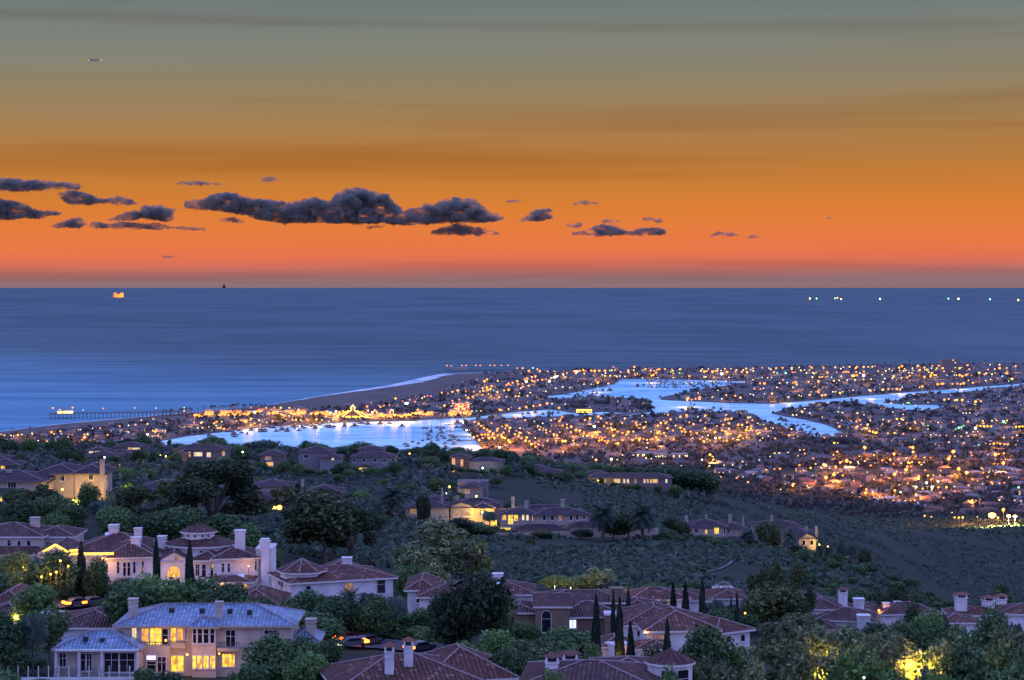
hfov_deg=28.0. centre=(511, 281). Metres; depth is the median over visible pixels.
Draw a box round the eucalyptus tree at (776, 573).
[745,560,787,620]
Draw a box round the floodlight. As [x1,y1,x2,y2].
[988,513,995,517]
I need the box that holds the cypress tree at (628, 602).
[625,589,630,606]
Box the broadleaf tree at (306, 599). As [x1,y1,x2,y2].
[279,589,330,611]
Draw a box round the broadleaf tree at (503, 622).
[485,591,518,638]
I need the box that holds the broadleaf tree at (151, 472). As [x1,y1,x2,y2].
[134,468,158,479]
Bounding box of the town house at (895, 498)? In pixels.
[882,495,900,500]
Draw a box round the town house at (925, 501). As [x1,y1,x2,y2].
[916,500,930,503]
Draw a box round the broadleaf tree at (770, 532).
[754,521,782,545]
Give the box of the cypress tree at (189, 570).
[185,540,194,586]
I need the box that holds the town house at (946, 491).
[937,490,952,496]
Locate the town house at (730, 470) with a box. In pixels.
[725,468,737,472]
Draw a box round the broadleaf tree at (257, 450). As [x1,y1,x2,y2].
[251,448,263,454]
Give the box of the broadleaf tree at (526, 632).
[509,620,544,647]
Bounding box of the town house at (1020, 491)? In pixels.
[1018,489,1023,494]
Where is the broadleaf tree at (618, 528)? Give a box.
[604,517,629,540]
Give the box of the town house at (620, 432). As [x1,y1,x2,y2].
[618,430,629,435]
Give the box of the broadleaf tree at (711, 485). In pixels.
[688,472,721,494]
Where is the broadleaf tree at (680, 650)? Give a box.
[677,638,689,653]
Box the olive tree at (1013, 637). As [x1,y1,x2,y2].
[981,622,1023,669]
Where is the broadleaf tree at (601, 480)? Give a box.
[598,477,604,483]
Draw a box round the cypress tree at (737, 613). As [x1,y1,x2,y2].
[735,591,739,622]
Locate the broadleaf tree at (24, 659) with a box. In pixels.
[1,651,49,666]
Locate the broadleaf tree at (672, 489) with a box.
[667,484,682,497]
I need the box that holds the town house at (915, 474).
[911,472,921,476]
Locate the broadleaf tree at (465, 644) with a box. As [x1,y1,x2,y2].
[456,640,478,650]
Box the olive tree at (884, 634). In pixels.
[835,622,900,666]
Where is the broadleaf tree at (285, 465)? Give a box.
[276,461,290,473]
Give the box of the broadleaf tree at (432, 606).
[425,588,464,645]
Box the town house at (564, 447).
[560,445,570,449]
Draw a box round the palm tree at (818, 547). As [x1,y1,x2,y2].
[815,544,821,556]
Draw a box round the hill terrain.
[0,456,1023,679]
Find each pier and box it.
[49,411,187,417]
[470,369,511,372]
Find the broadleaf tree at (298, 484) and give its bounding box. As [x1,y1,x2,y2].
[294,481,300,488]
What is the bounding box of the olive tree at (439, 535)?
[389,514,488,580]
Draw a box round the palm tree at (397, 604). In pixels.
[386,596,408,639]
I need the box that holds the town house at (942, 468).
[937,465,951,471]
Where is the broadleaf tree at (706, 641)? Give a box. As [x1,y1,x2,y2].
[682,623,731,668]
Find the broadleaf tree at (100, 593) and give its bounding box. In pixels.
[69,584,109,596]
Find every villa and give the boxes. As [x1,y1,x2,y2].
[0,453,27,470]
[0,470,55,503]
[0,516,86,562]
[0,583,33,624]
[33,522,276,589]
[35,606,118,646]
[37,459,115,499]
[50,597,325,677]
[80,446,125,462]
[110,441,148,460]
[141,478,172,492]
[173,444,232,462]
[244,584,291,605]
[248,449,287,466]
[251,479,296,508]
[266,556,398,600]
[296,480,346,504]
[297,447,344,473]
[319,636,519,679]
[349,445,398,469]
[403,488,452,520]
[403,572,536,631]
[448,496,514,525]
[449,453,505,475]
[457,479,488,497]
[498,499,598,532]
[507,586,662,642]
[519,648,695,679]
[534,464,564,477]
[586,470,673,491]
[600,601,755,656]
[624,586,747,611]
[683,514,757,541]
[749,515,817,549]
[801,587,942,631]
[929,591,1023,644]
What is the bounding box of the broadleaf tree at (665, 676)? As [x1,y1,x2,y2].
[661,663,679,679]
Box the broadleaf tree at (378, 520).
[365,509,387,531]
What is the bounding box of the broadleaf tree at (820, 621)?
[792,613,824,630]
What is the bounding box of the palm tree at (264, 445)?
[260,441,271,449]
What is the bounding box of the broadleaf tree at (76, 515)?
[54,502,89,527]
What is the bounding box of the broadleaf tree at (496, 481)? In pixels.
[489,477,503,487]
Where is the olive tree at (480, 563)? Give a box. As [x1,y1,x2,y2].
[444,534,493,578]
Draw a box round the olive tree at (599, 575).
[580,566,616,586]
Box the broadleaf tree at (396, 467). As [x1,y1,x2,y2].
[388,461,403,476]
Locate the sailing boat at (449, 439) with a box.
[447,423,452,440]
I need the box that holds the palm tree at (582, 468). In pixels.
[575,464,587,471]
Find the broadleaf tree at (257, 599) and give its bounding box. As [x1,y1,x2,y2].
[225,594,276,605]
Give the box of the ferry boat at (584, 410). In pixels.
[576,409,591,412]
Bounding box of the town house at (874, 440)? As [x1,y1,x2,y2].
[871,438,881,443]
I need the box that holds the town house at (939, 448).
[935,446,945,451]
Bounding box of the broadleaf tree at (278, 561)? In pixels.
[276,548,283,570]
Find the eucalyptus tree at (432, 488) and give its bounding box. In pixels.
[426,485,438,491]
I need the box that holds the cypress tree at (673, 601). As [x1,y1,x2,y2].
[670,581,676,606]
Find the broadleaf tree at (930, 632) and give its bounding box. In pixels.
[916,621,944,669]
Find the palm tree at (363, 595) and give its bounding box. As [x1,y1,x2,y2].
[359,592,374,605]
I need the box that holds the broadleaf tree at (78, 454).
[72,449,85,460]
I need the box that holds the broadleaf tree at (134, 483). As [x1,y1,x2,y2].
[121,478,138,485]
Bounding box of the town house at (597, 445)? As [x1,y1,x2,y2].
[594,443,603,447]
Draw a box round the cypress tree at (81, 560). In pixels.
[74,540,86,597]
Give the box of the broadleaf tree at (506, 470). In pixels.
[497,465,514,478]
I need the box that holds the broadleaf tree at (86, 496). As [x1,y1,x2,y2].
[77,481,101,515]
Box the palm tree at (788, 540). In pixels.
[780,527,799,548]
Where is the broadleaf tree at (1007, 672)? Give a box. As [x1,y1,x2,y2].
[985,659,1023,679]
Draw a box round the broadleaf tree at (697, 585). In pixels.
[676,580,706,589]
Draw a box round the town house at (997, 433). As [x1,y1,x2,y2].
[993,431,1000,435]
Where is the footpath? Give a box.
[710,559,734,570]
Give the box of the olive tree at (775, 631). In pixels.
[751,620,813,666]
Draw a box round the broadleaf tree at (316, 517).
[278,486,363,562]
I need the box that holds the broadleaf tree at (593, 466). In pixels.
[586,463,609,470]
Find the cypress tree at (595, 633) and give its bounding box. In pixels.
[591,593,601,653]
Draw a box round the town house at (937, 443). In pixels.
[933,442,943,446]
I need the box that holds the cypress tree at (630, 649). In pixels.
[626,621,635,655]
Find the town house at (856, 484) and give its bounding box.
[851,483,863,486]
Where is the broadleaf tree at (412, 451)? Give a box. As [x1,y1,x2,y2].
[398,448,416,455]
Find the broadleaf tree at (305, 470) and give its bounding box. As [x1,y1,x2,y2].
[301,468,309,473]
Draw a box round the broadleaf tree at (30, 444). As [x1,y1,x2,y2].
[19,437,41,451]
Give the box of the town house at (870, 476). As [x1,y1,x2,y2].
[865,473,876,480]
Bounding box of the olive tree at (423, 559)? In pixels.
[393,547,450,580]
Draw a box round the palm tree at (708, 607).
[702,603,715,614]
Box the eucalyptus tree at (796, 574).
[787,561,816,615]
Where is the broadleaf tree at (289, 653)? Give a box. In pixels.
[267,633,328,679]
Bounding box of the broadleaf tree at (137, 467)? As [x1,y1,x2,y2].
[133,465,147,469]
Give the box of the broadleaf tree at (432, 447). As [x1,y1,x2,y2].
[421,442,441,450]
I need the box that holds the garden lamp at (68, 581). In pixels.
[67,565,68,598]
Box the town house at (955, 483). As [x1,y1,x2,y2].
[949,482,962,486]
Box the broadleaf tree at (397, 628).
[374,621,399,634]
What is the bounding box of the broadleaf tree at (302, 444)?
[298,440,311,448]
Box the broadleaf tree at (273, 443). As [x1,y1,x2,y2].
[245,439,282,449]
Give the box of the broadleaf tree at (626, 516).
[614,507,650,536]
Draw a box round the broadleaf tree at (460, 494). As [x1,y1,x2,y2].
[455,492,465,497]
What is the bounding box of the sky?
[0,0,1023,287]
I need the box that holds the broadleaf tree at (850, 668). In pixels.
[823,644,904,679]
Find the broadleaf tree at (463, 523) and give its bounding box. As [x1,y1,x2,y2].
[445,517,475,532]
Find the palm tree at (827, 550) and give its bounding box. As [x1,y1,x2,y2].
[824,546,831,555]
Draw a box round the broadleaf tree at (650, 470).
[640,468,663,473]
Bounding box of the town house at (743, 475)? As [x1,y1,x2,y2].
[735,474,748,477]
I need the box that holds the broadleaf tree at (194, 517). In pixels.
[158,503,206,538]
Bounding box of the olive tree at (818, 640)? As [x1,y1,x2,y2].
[796,619,862,679]
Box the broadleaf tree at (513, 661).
[488,646,541,675]
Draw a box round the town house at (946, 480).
[942,479,951,482]
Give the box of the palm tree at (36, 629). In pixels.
[15,613,49,666]
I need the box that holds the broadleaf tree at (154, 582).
[130,572,181,602]
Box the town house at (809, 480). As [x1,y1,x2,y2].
[802,478,816,482]
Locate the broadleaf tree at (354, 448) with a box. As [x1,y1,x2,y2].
[347,440,375,454]
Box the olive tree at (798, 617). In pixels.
[782,612,818,636]
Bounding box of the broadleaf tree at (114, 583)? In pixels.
[105,577,133,592]
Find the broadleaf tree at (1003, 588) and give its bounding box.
[992,581,1012,604]
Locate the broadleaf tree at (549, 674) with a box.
[540,666,565,679]
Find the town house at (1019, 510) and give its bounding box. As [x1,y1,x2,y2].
[1011,509,1023,512]
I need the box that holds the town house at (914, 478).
[905,477,919,483]
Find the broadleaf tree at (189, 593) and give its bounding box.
[164,573,226,602]
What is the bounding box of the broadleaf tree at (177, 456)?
[166,452,182,461]
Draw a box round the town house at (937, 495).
[929,492,941,497]
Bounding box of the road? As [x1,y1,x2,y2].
[322,639,449,652]
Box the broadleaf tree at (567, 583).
[557,578,580,588]
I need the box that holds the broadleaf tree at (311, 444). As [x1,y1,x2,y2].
[305,442,321,447]
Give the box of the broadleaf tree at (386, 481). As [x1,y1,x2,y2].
[380,478,390,486]
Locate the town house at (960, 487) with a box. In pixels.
[954,484,971,490]
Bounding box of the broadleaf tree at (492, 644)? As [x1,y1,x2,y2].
[474,628,514,654]
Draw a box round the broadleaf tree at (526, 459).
[510,455,537,462]
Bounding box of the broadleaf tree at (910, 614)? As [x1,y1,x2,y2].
[904,598,923,621]
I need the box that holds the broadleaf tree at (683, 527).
[674,520,691,535]
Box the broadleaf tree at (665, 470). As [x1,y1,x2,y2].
[649,465,680,482]
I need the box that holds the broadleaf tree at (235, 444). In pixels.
[227,443,243,446]
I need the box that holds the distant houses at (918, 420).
[9,361,1023,442]
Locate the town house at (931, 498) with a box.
[920,495,937,501]
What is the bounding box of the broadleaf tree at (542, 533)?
[529,530,553,536]
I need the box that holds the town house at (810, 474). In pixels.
[803,472,817,476]
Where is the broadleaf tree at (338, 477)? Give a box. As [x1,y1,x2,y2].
[331,473,343,482]
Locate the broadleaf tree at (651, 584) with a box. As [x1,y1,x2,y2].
[641,582,666,587]
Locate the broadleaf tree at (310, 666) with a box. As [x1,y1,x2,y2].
[281,650,329,679]
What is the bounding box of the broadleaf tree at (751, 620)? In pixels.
[739,613,760,637]
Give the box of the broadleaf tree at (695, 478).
[680,469,707,491]
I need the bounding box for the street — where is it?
[53,601,96,607]
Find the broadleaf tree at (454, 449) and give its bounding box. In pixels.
[447,447,464,451]
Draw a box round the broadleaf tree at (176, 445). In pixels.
[164,443,184,448]
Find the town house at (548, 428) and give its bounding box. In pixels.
[542,427,552,430]
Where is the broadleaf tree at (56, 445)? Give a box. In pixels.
[42,438,71,450]
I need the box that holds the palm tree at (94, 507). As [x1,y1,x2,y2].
[87,501,110,525]
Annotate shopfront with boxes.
[205,409,213,414]
[284,409,294,414]
[297,410,306,413]
[416,409,423,414]
[449,409,456,414]
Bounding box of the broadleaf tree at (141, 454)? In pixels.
[131,449,148,460]
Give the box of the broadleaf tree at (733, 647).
[724,636,739,665]
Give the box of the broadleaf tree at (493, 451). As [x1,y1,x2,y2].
[488,448,510,457]
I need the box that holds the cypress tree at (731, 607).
[730,596,732,616]
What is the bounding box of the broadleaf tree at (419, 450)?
[409,447,430,455]
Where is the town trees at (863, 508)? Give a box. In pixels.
[0,362,1023,517]
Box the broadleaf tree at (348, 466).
[343,462,352,469]
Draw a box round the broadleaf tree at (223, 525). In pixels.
[201,513,247,538]
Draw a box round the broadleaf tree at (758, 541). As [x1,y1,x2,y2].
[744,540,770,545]
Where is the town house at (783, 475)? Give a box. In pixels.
[782,473,793,478]
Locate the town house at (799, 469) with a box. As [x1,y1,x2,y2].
[795,467,806,471]
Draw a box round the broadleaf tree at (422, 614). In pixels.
[411,606,431,627]
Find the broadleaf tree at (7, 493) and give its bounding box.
[0,487,24,505]
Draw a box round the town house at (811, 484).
[799,482,813,488]
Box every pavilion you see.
[337,405,370,418]
[712,581,732,587]
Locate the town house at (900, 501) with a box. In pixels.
[895,499,907,504]
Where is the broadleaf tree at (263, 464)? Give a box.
[253,462,267,467]
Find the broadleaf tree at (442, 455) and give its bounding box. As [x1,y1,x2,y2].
[434,450,450,462]
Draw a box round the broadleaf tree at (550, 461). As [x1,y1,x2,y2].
[541,457,553,465]
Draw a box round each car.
[62,596,86,607]
[82,595,104,606]
[337,636,368,648]
[338,630,360,639]
[358,634,384,643]
[413,640,435,652]
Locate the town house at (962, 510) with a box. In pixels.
[960,508,974,513]
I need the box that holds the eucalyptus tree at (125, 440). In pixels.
[116,438,132,443]
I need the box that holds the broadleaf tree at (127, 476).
[122,473,134,479]
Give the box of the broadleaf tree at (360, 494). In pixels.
[351,489,371,501]
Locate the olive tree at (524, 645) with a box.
[499,639,565,660]
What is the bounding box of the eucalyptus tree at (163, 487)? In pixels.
[155,476,215,509]
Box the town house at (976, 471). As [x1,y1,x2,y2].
[968,470,984,473]
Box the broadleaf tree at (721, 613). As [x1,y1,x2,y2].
[705,605,734,621]
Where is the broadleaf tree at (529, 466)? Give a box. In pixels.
[521,462,534,473]
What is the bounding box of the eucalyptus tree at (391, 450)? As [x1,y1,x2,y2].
[385,447,401,459]
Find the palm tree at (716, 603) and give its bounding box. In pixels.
[710,599,724,610]
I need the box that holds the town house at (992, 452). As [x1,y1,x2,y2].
[989,450,997,455]
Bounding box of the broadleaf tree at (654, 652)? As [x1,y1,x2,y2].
[641,644,660,656]
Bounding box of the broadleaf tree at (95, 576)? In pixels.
[80,555,110,595]
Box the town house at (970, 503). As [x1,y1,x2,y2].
[963,500,974,507]
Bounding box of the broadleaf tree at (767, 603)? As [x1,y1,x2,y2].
[739,580,806,623]
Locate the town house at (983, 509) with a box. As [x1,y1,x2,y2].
[977,506,997,514]
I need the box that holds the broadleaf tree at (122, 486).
[118,482,133,490]
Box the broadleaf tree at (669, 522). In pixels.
[662,516,679,534]
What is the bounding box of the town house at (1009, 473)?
[1004,471,1021,477]
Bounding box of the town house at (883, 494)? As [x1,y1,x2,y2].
[870,492,887,496]
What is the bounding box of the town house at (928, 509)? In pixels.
[924,504,943,513]
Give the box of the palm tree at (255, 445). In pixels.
[250,442,261,448]
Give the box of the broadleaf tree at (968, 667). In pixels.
[925,641,1005,679]
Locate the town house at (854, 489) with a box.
[843,487,857,493]
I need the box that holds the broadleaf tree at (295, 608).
[278,604,309,616]
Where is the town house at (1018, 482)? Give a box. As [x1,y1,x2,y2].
[1013,480,1023,485]
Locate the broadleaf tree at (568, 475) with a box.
[556,471,574,481]
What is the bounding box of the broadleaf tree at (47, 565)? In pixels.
[17,549,83,599]
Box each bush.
[0,669,21,679]
[133,666,156,679]
[146,670,184,679]
[227,671,237,679]
[235,658,270,679]
[502,502,517,508]
[655,532,668,537]
[674,536,684,540]
[703,535,715,541]
[708,538,719,543]
[795,553,811,560]
[796,549,813,555]
[801,578,809,586]
[802,574,818,585]
[808,549,818,555]
[810,555,820,562]
[818,566,832,571]
[818,579,837,587]
[821,575,836,581]
[825,558,843,567]
[825,583,845,592]
[827,553,845,561]
[831,576,844,583]
[837,591,860,602]
[847,577,858,582]
[848,587,868,598]
[851,564,866,573]
[862,562,878,572]
[863,590,879,599]
[869,589,882,596]
[872,585,881,590]
[886,574,902,580]
[889,581,908,591]
[903,577,919,587]
[911,593,926,600]
[924,591,935,596]
[930,595,942,601]
[930,601,942,608]
[941,600,953,607]
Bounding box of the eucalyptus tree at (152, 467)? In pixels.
[145,466,161,470]
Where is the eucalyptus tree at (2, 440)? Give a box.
[0,438,7,444]
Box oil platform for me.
[113,293,123,298]
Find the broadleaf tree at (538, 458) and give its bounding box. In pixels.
[525,453,540,462]
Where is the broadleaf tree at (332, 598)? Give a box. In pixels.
[310,595,345,613]
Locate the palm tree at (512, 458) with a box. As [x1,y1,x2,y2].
[508,454,516,461]
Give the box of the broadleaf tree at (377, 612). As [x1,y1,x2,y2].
[349,594,395,634]
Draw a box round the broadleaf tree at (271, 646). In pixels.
[241,631,288,679]
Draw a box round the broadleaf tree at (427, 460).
[418,456,439,468]
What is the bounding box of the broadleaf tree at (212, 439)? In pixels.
[198,435,228,445]
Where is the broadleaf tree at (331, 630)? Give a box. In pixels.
[299,617,348,640]
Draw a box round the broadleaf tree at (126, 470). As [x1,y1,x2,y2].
[113,467,132,474]
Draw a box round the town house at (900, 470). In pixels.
[893,469,903,472]
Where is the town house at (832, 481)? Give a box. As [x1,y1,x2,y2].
[828,479,842,485]
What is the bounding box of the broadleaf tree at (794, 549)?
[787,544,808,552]
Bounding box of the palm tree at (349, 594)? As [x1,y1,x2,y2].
[339,587,363,604]
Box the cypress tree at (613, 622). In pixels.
[610,589,615,632]
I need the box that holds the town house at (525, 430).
[523,428,532,432]
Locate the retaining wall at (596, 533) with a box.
[496,528,658,537]
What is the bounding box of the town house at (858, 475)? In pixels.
[851,473,865,478]
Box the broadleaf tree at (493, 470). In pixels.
[489,467,497,474]
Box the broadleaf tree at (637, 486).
[633,484,641,489]
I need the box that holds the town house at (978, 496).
[965,493,981,498]
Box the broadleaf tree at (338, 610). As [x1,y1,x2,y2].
[314,598,368,631]
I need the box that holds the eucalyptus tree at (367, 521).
[325,503,378,561]
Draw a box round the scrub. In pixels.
[0,476,1023,656]
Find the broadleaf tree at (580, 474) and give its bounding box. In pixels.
[574,471,588,478]
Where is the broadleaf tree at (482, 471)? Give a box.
[478,469,486,475]
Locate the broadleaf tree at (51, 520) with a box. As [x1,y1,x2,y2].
[40,511,72,525]
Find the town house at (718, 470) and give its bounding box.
[714,469,723,472]
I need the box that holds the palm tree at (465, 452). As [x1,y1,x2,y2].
[457,450,469,454]
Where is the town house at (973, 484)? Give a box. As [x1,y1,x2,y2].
[968,481,979,488]
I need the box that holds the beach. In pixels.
[0,372,533,435]
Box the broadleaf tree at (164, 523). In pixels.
[133,510,187,540]
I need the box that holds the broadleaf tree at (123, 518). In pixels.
[95,504,137,535]
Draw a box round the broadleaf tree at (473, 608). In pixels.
[430,568,514,646]
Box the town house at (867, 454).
[863,452,872,457]
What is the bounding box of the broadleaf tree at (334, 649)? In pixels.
[315,636,345,662]
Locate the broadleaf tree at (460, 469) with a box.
[456,467,465,473]
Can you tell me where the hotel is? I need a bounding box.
[454,401,468,413]
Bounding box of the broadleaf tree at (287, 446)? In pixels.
[281,445,296,450]
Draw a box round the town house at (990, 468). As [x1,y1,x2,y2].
[983,466,996,471]
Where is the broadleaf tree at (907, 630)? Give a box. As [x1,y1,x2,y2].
[882,616,925,651]
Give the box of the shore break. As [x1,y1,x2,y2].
[0,408,237,431]
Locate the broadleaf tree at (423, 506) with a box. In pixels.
[415,493,430,521]
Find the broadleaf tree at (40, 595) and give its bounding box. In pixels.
[8,582,60,622]
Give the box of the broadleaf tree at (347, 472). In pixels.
[343,469,356,477]
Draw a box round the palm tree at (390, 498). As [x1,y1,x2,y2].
[377,482,409,517]
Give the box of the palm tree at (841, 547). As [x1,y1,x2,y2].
[835,542,847,562]
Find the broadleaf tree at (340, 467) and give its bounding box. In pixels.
[331,462,346,474]
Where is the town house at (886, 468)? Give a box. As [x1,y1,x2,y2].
[880,467,892,470]
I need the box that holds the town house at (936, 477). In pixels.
[931,475,945,481]
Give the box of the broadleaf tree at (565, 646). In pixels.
[542,639,581,659]
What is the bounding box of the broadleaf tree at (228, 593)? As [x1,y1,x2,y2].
[187,581,249,602]
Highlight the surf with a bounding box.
[263,372,495,405]
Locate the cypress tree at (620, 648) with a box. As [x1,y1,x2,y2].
[614,593,625,655]
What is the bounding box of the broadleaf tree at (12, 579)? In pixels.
[0,570,24,593]
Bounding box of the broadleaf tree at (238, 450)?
[233,446,252,456]
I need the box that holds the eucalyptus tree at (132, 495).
[110,485,178,524]
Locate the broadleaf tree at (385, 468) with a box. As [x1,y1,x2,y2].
[380,466,390,473]
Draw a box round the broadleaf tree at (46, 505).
[33,494,72,518]
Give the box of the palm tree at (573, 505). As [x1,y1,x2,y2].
[566,501,580,508]
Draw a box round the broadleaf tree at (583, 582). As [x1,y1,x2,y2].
[569,575,594,588]
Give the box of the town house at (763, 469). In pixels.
[761,467,768,472]
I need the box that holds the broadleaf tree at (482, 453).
[472,448,491,457]
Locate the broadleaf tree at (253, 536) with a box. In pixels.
[228,523,263,550]
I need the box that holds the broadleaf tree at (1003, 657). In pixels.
[977,641,1023,679]
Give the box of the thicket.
[0,441,714,549]
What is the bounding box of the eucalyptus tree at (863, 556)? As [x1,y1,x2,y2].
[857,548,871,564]
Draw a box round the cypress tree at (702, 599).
[699,577,704,613]
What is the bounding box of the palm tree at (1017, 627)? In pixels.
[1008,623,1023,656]
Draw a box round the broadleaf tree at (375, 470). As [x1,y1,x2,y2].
[370,467,380,474]
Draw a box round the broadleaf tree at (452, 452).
[447,450,457,454]
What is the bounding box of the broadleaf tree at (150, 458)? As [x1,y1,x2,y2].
[146,452,165,463]
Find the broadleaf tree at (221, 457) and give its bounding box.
[218,456,230,461]
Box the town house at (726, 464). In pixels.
[717,463,729,467]
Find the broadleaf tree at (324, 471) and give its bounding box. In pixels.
[319,469,327,474]
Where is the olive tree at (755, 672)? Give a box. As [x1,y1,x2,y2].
[741,657,766,679]
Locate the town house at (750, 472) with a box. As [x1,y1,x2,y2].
[744,471,757,474]
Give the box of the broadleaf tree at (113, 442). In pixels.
[102,441,117,445]
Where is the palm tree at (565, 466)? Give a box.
[560,463,570,470]
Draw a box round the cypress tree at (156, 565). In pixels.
[152,537,160,578]
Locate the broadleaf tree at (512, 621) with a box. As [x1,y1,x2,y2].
[507,618,514,636]
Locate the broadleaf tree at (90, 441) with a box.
[77,440,97,447]
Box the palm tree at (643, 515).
[627,500,658,539]
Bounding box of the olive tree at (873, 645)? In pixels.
[856,632,916,678]
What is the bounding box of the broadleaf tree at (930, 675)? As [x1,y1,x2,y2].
[920,669,954,679]
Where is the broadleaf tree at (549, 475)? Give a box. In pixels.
[546,472,554,477]
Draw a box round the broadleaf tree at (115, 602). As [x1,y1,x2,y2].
[101,577,167,623]
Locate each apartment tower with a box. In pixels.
[939,358,957,374]
[958,361,965,374]
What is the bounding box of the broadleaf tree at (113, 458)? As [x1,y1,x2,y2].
[109,456,118,461]
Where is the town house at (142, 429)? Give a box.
[139,427,147,431]
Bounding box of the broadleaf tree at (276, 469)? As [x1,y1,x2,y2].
[271,466,281,473]
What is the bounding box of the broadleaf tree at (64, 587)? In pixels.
[55,582,73,593]
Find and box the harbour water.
[161,379,1023,450]
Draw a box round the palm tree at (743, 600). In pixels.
[739,597,749,612]
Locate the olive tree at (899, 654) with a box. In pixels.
[876,632,956,679]
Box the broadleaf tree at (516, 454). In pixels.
[492,450,520,463]
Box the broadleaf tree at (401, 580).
[394,562,427,597]
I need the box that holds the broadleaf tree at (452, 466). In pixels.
[441,462,457,469]
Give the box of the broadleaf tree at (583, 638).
[542,625,590,658]
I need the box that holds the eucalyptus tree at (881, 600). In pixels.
[876,594,892,604]
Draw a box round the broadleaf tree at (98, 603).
[93,599,105,606]
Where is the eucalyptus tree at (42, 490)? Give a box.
[7,484,62,502]
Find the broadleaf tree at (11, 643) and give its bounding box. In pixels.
[0,609,29,670]
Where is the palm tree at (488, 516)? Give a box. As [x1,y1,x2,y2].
[482,511,496,524]
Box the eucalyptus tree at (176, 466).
[160,462,180,471]
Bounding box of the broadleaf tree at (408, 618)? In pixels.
[381,612,418,636]
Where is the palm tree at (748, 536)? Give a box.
[737,528,757,542]
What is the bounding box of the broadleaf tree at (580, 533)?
[570,529,594,538]
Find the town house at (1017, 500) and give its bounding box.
[1012,498,1022,502]
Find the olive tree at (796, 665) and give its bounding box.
[778,639,840,679]
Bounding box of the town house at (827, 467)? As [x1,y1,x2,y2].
[819,465,834,468]
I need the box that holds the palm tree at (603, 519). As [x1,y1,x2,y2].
[585,500,618,541]
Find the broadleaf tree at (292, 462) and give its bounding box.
[287,457,294,466]
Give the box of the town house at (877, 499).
[870,497,881,501]
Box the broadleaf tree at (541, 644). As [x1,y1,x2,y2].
[529,633,579,660]
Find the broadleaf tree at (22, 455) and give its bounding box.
[15,452,29,460]
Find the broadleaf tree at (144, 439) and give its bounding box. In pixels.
[134,434,153,444]
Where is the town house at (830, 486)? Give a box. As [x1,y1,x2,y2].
[821,484,832,490]
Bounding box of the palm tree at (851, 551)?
[845,543,858,563]
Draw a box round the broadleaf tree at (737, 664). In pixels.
[727,645,748,674]
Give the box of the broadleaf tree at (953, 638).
[922,625,981,674]
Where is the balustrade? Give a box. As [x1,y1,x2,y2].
[0,666,129,677]
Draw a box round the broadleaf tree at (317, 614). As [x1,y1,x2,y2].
[299,611,343,627]
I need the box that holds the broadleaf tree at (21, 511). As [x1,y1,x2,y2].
[0,498,40,522]
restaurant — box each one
[56,409,73,413]
[452,367,467,369]
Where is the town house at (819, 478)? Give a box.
[815,476,826,482]
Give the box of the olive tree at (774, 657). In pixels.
[736,637,813,679]
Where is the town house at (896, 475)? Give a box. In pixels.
[887,473,901,478]
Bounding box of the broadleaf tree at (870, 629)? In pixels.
[860,621,885,635]
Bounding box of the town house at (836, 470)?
[833,468,844,472]
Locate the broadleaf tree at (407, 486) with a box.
[398,484,414,493]
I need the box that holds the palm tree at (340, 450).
[335,447,347,453]
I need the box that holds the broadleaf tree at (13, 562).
[0,550,31,577]
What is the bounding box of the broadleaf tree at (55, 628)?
[28,604,72,663]
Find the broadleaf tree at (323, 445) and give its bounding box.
[315,444,330,447]
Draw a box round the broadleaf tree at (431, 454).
[423,450,434,456]
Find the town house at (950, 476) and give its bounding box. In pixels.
[946,474,961,478]
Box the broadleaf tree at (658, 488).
[654,485,661,492]
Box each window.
[7,482,16,487]
[59,653,66,666]
[60,475,64,481]
[80,653,85,666]
[86,653,92,666]
[88,475,92,480]
[104,652,118,666]
[116,561,119,573]
[119,652,134,673]
[122,562,126,576]
[127,562,130,576]
[131,628,136,637]
[132,561,135,573]
[141,561,143,575]
[141,628,148,643]
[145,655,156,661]
[146,660,156,673]
[149,628,161,643]
[157,656,166,673]
[162,628,168,643]
[167,566,180,577]
[170,628,176,641]
[171,655,183,672]
[173,555,179,561]
[177,628,183,641]
[184,628,187,640]
[191,655,196,669]
[192,629,196,644]
[194,452,201,456]
[195,564,199,576]
[196,655,202,669]
[197,629,202,644]
[201,564,205,578]
[202,655,209,669]
[203,629,209,644]
[209,629,214,644]
[209,655,215,669]
[210,564,212,578]
[221,563,224,572]
[221,653,235,667]
[225,629,235,646]
[227,563,230,572]
[254,561,257,571]
[264,629,278,638]
[266,462,272,466]
[344,582,353,593]
[376,580,385,594]
[410,509,416,513]
[453,511,458,516]
[463,511,470,516]
[502,515,506,520]
[508,515,513,524]
[541,610,551,633]
[570,619,576,628]
[652,635,663,638]
[660,670,673,679]
[677,668,688,679]
[694,528,698,533]
[714,528,718,533]
[740,634,745,642]
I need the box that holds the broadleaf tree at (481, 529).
[469,524,495,535]
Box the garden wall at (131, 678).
[21,677,133,679]
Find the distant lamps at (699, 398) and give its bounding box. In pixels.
[4,364,1023,440]
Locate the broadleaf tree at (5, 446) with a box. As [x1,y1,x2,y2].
[0,439,19,454]
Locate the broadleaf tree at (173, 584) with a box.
[160,579,188,592]
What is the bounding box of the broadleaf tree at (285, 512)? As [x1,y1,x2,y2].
[278,506,293,519]
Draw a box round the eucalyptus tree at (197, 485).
[158,457,272,517]
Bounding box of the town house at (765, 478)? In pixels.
[762,475,772,481]
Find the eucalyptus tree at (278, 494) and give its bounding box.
[266,485,297,508]
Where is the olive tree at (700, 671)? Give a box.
[692,655,734,679]
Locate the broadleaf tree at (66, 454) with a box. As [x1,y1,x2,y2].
[54,448,74,461]
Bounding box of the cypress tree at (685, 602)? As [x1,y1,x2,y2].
[681,581,688,609]
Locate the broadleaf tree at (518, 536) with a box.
[515,535,534,538]
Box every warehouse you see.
[631,450,651,456]
[653,451,687,457]
[708,461,734,464]

